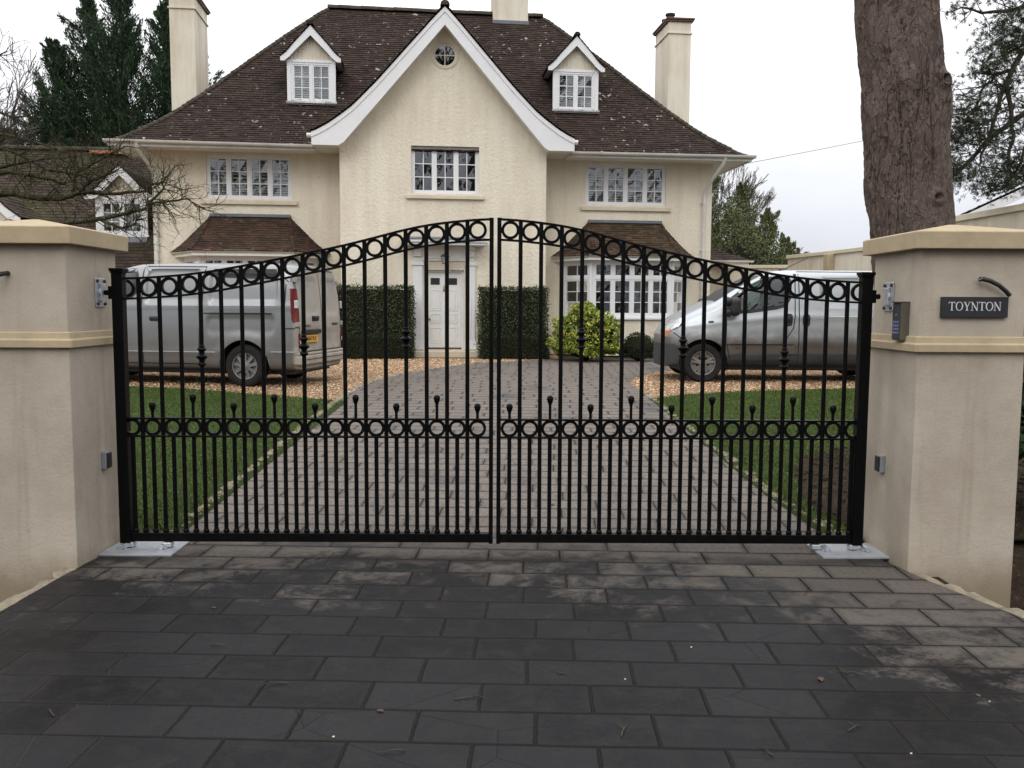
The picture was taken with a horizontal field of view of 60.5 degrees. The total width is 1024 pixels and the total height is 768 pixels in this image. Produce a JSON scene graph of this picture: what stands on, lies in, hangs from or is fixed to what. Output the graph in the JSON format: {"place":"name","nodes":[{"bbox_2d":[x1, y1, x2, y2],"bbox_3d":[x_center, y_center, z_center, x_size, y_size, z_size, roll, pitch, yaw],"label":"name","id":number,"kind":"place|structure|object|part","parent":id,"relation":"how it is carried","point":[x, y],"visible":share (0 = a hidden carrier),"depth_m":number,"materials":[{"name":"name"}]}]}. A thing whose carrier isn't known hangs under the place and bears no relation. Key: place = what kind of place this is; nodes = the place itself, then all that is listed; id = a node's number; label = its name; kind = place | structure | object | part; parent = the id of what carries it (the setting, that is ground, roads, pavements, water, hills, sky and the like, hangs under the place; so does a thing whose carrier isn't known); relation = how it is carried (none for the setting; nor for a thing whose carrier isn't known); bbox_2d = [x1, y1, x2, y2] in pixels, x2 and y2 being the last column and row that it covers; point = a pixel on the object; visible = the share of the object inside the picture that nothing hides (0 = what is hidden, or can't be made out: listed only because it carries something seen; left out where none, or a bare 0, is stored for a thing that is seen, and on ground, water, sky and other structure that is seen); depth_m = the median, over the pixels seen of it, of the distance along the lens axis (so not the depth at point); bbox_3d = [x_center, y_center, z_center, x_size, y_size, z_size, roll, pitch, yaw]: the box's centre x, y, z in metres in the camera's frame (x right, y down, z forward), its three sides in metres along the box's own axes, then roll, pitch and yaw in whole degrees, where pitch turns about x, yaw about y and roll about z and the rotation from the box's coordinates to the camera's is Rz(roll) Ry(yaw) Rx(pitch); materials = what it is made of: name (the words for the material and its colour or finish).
{"place":"outdoors","nodes":[
{"label":"outdoors","id":0,"kind":"place"},
{"bbox_2d":[129,385,342,530],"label":"lawn","id":1,"kind":"structure","parent":0,"point":[213,403],"depth_m":9.09,"materials":[{"name":"green plant"}]},
{"bbox_2d":[129,354,558,401],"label":"gravel","id":2,"kind":"structure","parent":0,"point":[315,380],"depth_m":15.20,"materials":[{"name":"beige gravel"}]},
{"bbox_2d":[125,263,342,386],"bbox_3d":[-5.530,-1.028,14.715,5.096,1.955,2.120,1,5,10],"label":"van","id":3,"kind":"object","parent":2,"relation":"on","point":[272,305],"visible":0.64,"depth_m":13.68,"materials":[{"name":"silver metal"}]},
{"bbox_3d":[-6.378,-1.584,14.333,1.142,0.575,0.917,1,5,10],"label":"side window","id":4,"kind":"part","parent":3,"relation":"part of","materials":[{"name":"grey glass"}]},
{"bbox_2d":[336,283,417,358],"bbox_3d":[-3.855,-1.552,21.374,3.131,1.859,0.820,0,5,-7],"label":"clipped hedge","id":5,"kind":"object","parent":2,"relation":"on","point":[354,297],"visible":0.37,"depth_m":21.19,"materials":[{"name":"green plant"}]},
{"bbox_2d":[473,285,552,359],"bbox_3d":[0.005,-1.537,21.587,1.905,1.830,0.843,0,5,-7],"label":"clipped hedge","id":6,"kind":"object","parent":2,"relation":"on","point":[509,311],"visible":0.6,"depth_m":21.35,"materials":[{"name":"green plant"}]},
{"bbox_2d":[0,359,1023,767],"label":"driveway","id":7,"kind":"structure","parent":0,"point":[692,655],"depth_m":4.09,"materials":[{"name":"grey stone"}]},
{"bbox_2d":[98,541,188,556],"bbox_3d":[-2.333,1.030,5.594,0.452,0.044,0.330,0,5,0],"label":"floor plate","id":8,"kind":"object","parent":7,"relation":"on","point":[150,548],"visible":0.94,"depth_m":5.53,"materials":[{"name":"metal"}]},
{"bbox_2d":[378,749,404,751],"bbox_3d":[-0.419,1.277,3.059,0.096,0.011,0.009,-1,5,-14],"label":"fallen twig","id":9,"kind":"object","parent":7,"relation":"on","point":[392,750],"visible":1,"depth_m":3.06,"materials":[{"name":"wood"}]},
{"bbox_2d":[455,693,484,699],"bbox_3d":[-0.166,1.241,3.493,0.124,0.012,0.041,0,5,-3],"label":"fallen twig","id":10,"kind":"object","parent":7,"relation":"on","point":[470,696],"visible":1,"depth_m":3.48,"materials":[{"name":"wood"}]},
{"bbox_2d":[545,300,619,360],"bbox_3d":[1.712,-1.262,20.650,1.879,1.418,1.838,0,5,0],"label":"golden shrub","id":11,"kind":"object","parent":7,"relation":"on","point":[591,329],"visible":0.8,"depth_m":20.14,"materials":[{"name":"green plant"}]},
{"bbox_2d":[619,331,653,360],"bbox_3d":[2.958,-0.893,20.628,0.994,0.700,0.976,0,5,0],"label":"ball shrub","id":12,"kind":"object","parent":7,"relation":"on","point":[632,347],"visible":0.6,"depth_m":20.35,"materials":[{"name":"green plant"}]},
{"bbox_2d":[806,543,889,558],"bbox_3d":[2.140,1.051,5.620,0.415,0.044,0.330,0,5,0],"label":"floor plate","id":13,"kind":"object","parent":7,"relation":"on","point":[843,551],"visible":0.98,"depth_m":5.55,"materials":[{"name":"metal"}]},
{"bbox_2d":[0,0,1023,253],"label":"sky","id":14,"kind":"structure","parent":0,"point":[769,79],"materials":[{"name":"white"}]},
{"bbox_2d":[631,370,854,397],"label":"gravel","id":15,"kind":"structure","parent":0,"point":[732,381],"depth_m":14.95,"materials":[{"name":"beige gravel"}]},
{"bbox_2d":[650,257,873,381],"bbox_3d":[4.907,-1.167,15.591,4.683,2.146,2.300,0,5,1],"label":"van","id":16,"kind":"object","parent":15,"relation":"on","point":[693,331],"visible":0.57,"depth_m":14.72,"materials":[{"name":"silver metal"}]},
{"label":"side window","id":17,"kind":"part","parent":16,"relation":"part of","materials":[{"name":"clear glass"}]},
{"bbox_2d":[557,354,1023,610],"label":"ground","id":18,"kind":"structure","parent":0,"point":[1017,591],"depth_m":5.57,"materials":[{"name":"soil"}]},
{"bbox_2d":[0,593,29,610],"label":"edging stone","id":19,"kind":"object","parent":18,"relation":"on","point":[8,602],"visible":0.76,"depth_m":4.59,"materials":[{"name":"beige stone"}]},
{"bbox_2d":[0,37,57,145],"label":"bare tree","id":20,"kind":"object","parent":18,"relation":"on","point":[2,122],"visible":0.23,"depth_m":42.97,"materials":[{"name":"brown plant"}]},
{"bbox_2d":[21,579,55,593],"bbox_3d":[-2.616,1.140,4.884,0.090,0.067,0.312,2,3,1],"label":"edging stone","id":21,"kind":"object","parent":18,"relation":"on","point":[40,584],"visible":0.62,"depth_m":4.86,"materials":[{"name":"beige stone"}]},
{"bbox_2d":[0,219,127,601],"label":"gate pillar","id":22,"kind":"structure","parent":18,"relation":"on","point":[59,504],"depth_m":5.14,"materials":[{"name":"beige paint"}]},
{"bbox_2d":[0,271,9,276],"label":"cable stub","id":23,"kind":"object","parent":22,"relation":"attached to","point":[4,273],"visible":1,"depth_m":5.01,"materials":[{"name":"black plastic"}]},
{"bbox_2d":[94,278,106,306],"bbox_3d":[-2.549,-0.568,5.458,0.027,0.180,0.130,0,5,0],"label":"hinge bracket","id":24,"kind":"object","parent":22,"relation":"attached to","point":[100,298],"visible":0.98,"depth_m":5.43,"materials":[{"name":"grey metal"}]},
{"bbox_2d":[104,217,493,546],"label":"metal gate","id":25,"kind":"structure","parent":24,"relation":"attached to","point":[131,534],"depth_m":5.53,"materials":[{"name":"black metal"}]},
{"bbox_2d":[101,450,111,468],"bbox_3d":[-2.542,0.476,5.512,0.042,0.110,0.075,0,5,0],"label":"gate sensor","id":26,"kind":"object","parent":22,"relation":"attached to","point":[106,459],"visible":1,"depth_m":5.48,"materials":[{"name":"black plastic"}]},
{"bbox_2d":[52,567,76,578],"bbox_3d":[-2.613,1.116,5.134,0.109,0.070,0.195,-1,5,1],"label":"edging stone","id":27,"kind":"object","parent":18,"relation":"on","point":[57,574],"visible":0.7,"depth_m":5.09,"materials":[{"name":"beige stone"}]},
{"bbox_2d":[0,145,153,267],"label":"annex","id":28,"kind":"object","parent":18,"relation":"on","point":[131,257],"visible":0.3,"depth_m":23.73,"materials":[{"name":"tile"}]},
{"bbox_2d":[2,0,224,146],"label":"cypress tree","id":29,"kind":"object","parent":18,"relation":"on","point":[109,69],"visible":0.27,"depth_m":43.88,"materials":[{"name":"green plant"}]},
{"bbox_2d":[0,29,242,275],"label":"lichened tree","id":30,"kind":"object","parent":18,"relation":"on","point":[49,197],"visible":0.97,"depth_m":8.80,"materials":[{"name":"brown plant"}]},
{"bbox_2d":[220,481,232,489],"bbox_3d":[-2.325,0.859,7.254,0.104,0.093,0.316,3,5,-2],"label":"edging stone","id":31,"kind":"object","parent":18,"relation":"on","point":[230,485],"visible":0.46,"depth_m":7.20,"materials":[{"name":"beige stone"}]},
{"bbox_2d":[102,0,756,356],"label":"house","id":32,"kind":"structure","parent":18,"relation":"on","point":[331,125],"depth_m":22.52,"materials":[{"name":"paint"}]},
{"bbox_2d":[184,256,197,262],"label":"bay window","id":33,"kind":"structure","parent":32,"relation":"in","point":[194,259],"depth_m":21.85,"materials":[{"name":"white paint"}]},
{"bbox_2d":[201,256,287,263],"bbox_3d":[-6.556,-2.412,21.634,2.100,1.450,0.082,0,5,-7],"label":"bay window","id":34,"kind":"structure","parent":32,"relation":"in","point":[223,259],"depth_m":21.53,"materials":[{"name":"white paint"}]},
{"bbox_2d":[201,155,297,205],"bbox_3d":[-6.661,-5.174,22.324,2.390,1.230,0.274,0,5,-7],"label":"window","id":35,"kind":"structure","parent":32,"relation":"in","point":[270,160],"depth_m":22.35,"materials":[{"name":"white paint"}]},
{"bbox_2d":[292,257,316,266],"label":"bay window","id":36,"kind":"structure","parent":32,"relation":"in","point":[314,261],"depth_m":22.36,"materials":[{"name":"white paint"}]},
{"bbox_2d":[428,272,460,347],"bbox_3d":[-1.740,-1.885,22.438,0.890,1.910,0.100,0,5,-7],"label":"door","id":37,"kind":"structure","parent":32,"relation":"in","point":[436,281],"depth_m":22.44,"materials":[{"name":"paint"}]},
{"bbox_2d":[406,146,483,199],"bbox_3d":[-1.675,-5.297,22.068,1.960,1.302,0.240,0,5,-7],"label":"window","id":38,"kind":"structure","parent":32,"relation":"in","point":[455,164],"depth_m":22.11,"materials":[{"name":"white paint"}]},
{"bbox_2d":[431,41,458,68],"bbox_3d":[-1.664,-8.152,21.786,0.670,0.670,0.080,0,5,-7],"label":"round window","id":39,"kind":"structure","parent":32,"relation":"in","point":[443,43],"depth_m":21.77,"materials":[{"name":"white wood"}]},
{"bbox_2d":[563,260,588,315],"bbox_3d":[1.710,-2.491,23.031,0.082,1.450,1.007,-4,7,-40],"label":"bay window","id":40,"kind":"structure","parent":32,"relation":"in","point":[566,305],"depth_m":23.15,"materials":[{"name":"white paint"}]},
{"bbox_2d":[581,164,670,211],"bbox_3d":[3.028,-5.226,23.447,2.440,1.220,0.274,0,5,-7],"label":"window","id":41,"kind":"structure","parent":32,"relation":"in","point":[644,201],"depth_m":23.48,"materials":[{"name":"white paint"}]},
{"bbox_2d":[592,260,670,316],"bbox_3d":[3.100,-2.460,22.751,2.100,1.450,0.082,0,5,-7],"label":"bay window","id":42,"kind":"structure","parent":32,"relation":"in","point":[612,277],"depth_m":22.73,"materials":[{"name":"white paint"}]},
{"bbox_2d":[673,262,682,312],"bbox_3d":[4.389,-2.505,23.341,0.082,1.450,1.007,3,6,27],"label":"bay window","id":43,"kind":"structure","parent":32,"relation":"in","point":[677,279],"depth_m":23.36,"materials":[{"name":"white paint"}]},
{"bbox_2d":[747,113,991,163],"bbox_3d":[15.170,-9.125,30.198,18.543,4.463,0.014,-2,5,-20],"label":"overhead cable","id":44,"kind":"object","parent":32,"relation":"attached to","point":[808,151],"visible":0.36,"depth_m":28.16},
{"bbox_2d":[725,456,738,462],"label":"edging stone","id":45,"kind":"object","parent":18,"relation":"on","point":[735,459],"visible":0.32,"depth_m":8.30,"materials":[{"name":"beige stone"}]},
{"bbox_2d":[714,165,776,227],"bbox_3d":[9.899,-6.221,40.712,5.639,8.911,6.092,0,5,0],"label":"bare tree","id":46,"kind":"object","parent":18,"relation":"on","point":[757,197],"visible":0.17,"depth_m":39.53,"materials":[{"name":"grey plant"}]},
{"bbox_2d":[711,186,784,264],"bbox_3d":[8.421,-4.502,32.811,3.640,5.814,3.515,-1,5,-18],"label":"evergreen bush","id":47,"kind":"object","parent":18,"relation":"on","point":[743,250],"visible":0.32,"depth_m":32.32,"materials":[{"name":"green plant"}]},
{"bbox_2d":[728,265,787,283],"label":"garden wall","id":48,"kind":"structure","parent":18,"relation":"on","point":[735,275],"depth_m":26.00,"materials":[{"name":"paint"}]},
{"bbox_2d":[711,175,808,264],"bbox_3d":[8.770,-5.157,35.523,7.434,7.927,5.245,0,5,0],"label":"evergreen tree","id":49,"kind":"object","parent":18,"relation":"on","point":[768,215],"visible":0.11,"depth_m":35.23,"materials":[{"name":"green plant"}]},
{"bbox_2d":[763,488,782,497],"bbox_3d":[2.095,0.907,7.059,0.086,0.092,0.290,1,7,-7],"label":"edging stone","id":50,"kind":"object","parent":18,"relation":"on","point":[774,493],"visible":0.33,"depth_m":7.00,"materials":[{"name":"beige stone"}]},
{"bbox_2d":[760,231,800,264],"bbox_3d":[10.026,-3.766,33.432,2.944,4.256,2.765,0,5,0],"label":"evergreen shrub","id":51,"kind":"object","parent":18,"relation":"on","point":[781,260],"visible":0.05,"depth_m":33.08,"materials":[{"name":"green plant"}]},
{"bbox_2d":[813,519,832,526],"bbox_3d":[2.206,1.010,6.267,0.127,0.086,0.276,2,5,-7],"label":"edging stone","id":52,"kind":"object","parent":18,"relation":"on","point":[824,525],"visible":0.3,"depth_m":6.20,"materials":[{"name":"beige stone"}]},
{"bbox_2d":[786,247,871,270],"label":"garden wall","id":53,"kind":"structure","parent":18,"relation":"on","point":[852,259],"depth_m":22.88,"materials":[{"name":"paint"}]},
{"bbox_2d":[910,572,944,584],"bbox_3d":[2.405,1.149,5.111,0.113,0.061,0.240,-2,7,-12],"label":"edging stone","id":54,"kind":"object","parent":18,"relation":"on","point":[929,578],"visible":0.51,"depth_m":5.09,"materials":[{"name":"beige stone"}]},
{"bbox_2d":[863,225,1023,607],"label":"gate pillar","id":55,"kind":"structure","parent":18,"relation":"on","point":[944,412],"depth_m":5.16,"materials":[{"name":"beige paint"}]},
{"bbox_2d":[874,454,884,472],"bbox_3d":[2.327,0.502,5.560,0.042,0.110,0.075,0,5,0],"label":"gate sensor","id":56,"kind":"object","parent":55,"relation":"attached to","point":[879,465],"visible":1,"depth_m":5.53,"materials":[{"name":"black plastic"}]},
{"bbox_2d":[882,282,893,310],"bbox_3d":[2.345,-0.545,5.486,0.027,0.180,0.130,0,5,0],"label":"hinge bracket","id":57,"kind":"object","parent":55,"relation":"attached to","point":[888,294],"visible":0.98,"depth_m":5.46,"materials":[{"name":"grey metal"}]},
{"bbox_2d":[496,218,880,549],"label":"metal gate","id":58,"kind":"structure","parent":57,"relation":"attached to","point":[851,537],"depth_m":5.54,"materials":[{"name":"black metal"}]},
{"bbox_2d":[891,301,909,339],"bbox_3d":[2.327,-0.379,5.269,0.066,0.231,0.116,0,5,0],"label":"entry keypad","id":59,"kind":"object","parent":55,"relation":"attached to","point":[900,320],"visible":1,"depth_m":5.22,"materials":[{"name":"grey metal"}]},
{"bbox_2d":[940,297,1008,317],"bbox_3d":[2.668,-0.444,5.071,0.384,0.118,0.024,0,5,0],"label":"name plate","id":60,"kind":"object","parent":55,"relation":"attached to","point":[993,307],"visible":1,"depth_m":5.06,"materials":[{"name":"stone"}]},
{"bbox_2d":[978,275,1011,296],"bbox_3d":[2.765,-0.560,5.038,0.205,0.123,0.041,0,5,0],"label":"cable stub","id":61,"kind":"object","parent":55,"relation":"attached to","point":[1001,287],"visible":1,"depth_m":5.02,"materials":[{"name":"black plastic"}]},
{"bbox_2d":[941,584,967,594],"bbox_3d":[2.472,1.169,4.907,0.117,0.059,0.187,-1,5,-18],"label":"edging stone","id":62,"kind":"object","parent":18,"relation":"on","point":[956,588],"visible":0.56,"depth_m":4.91,"materials":[{"name":"beige stone"}]},
{"bbox_2d":[940,0,1023,206],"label":"pine tree","id":63,"kind":"object","parent":18,"relation":"on","point":[1008,48],"visible":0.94,"depth_m":12.66,"materials":[{"name":"green plant"}]},
{"bbox_2d":[966,592,1004,608],"bbox_3d":[2.528,1.179,4.702,0.096,0.075,0.234,-4,8,-17],"label":"edging stone","id":64,"kind":"object","parent":18,"relation":"on","point":[975,596],"visible":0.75,"depth_m":4.68,"materials":[{"name":"beige stone"}]},
{"bbox_2d":[955,203,1023,228],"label":"garden wall","id":65,"kind":"structure","parent":18,"relation":"on","point":[1011,217],"depth_m":13.18,"materials":[{"name":"paint"}]},
{"bbox_2d":[960,186,1023,214],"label":"neighbour house","id":66,"kind":"structure","parent":18,"relation":"on","point":[997,202],"depth_m":20.38,"materials":[{"name":"paint"}]},
{"bbox_2d":[1002,608,1023,617],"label":"edging stone","id":67,"kind":"object","parent":18,"relation":"on","point":[1018,612],"visible":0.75,"depth_m":4.50,"materials":[{"name":"beige stone"}]},
{"bbox_2d":[651,387,1023,540],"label":"lawn","id":68,"kind":"structure","parent":0,"point":[752,397],"depth_m":10.66,"materials":[{"name":"green plant"}]},
{"bbox_2d":[794,446,1023,538],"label":"soil bed","id":69,"kind":"object","parent":68,"relation":"on","point":[1018,530],"visible":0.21,"depth_m":7.26,"materials":[{"name":"brown soil"}]},
{"bbox_2d":[854,0,955,285],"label":"pine tree","id":70,"kind":"object","parent":69,"relation":"on","point":[906,108],"visible":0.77,"depth_m":7.47,"materials":[{"name":"brown plant"}]},
{"bbox_2d":[1018,336,1023,460],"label":"leafy shrub","id":71,"kind":"object","parent":69,"relation":"on","point":[1021,448],"visible":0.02,"depth_m":5.91,"materials":[{"name":"green plant"}]}
]}

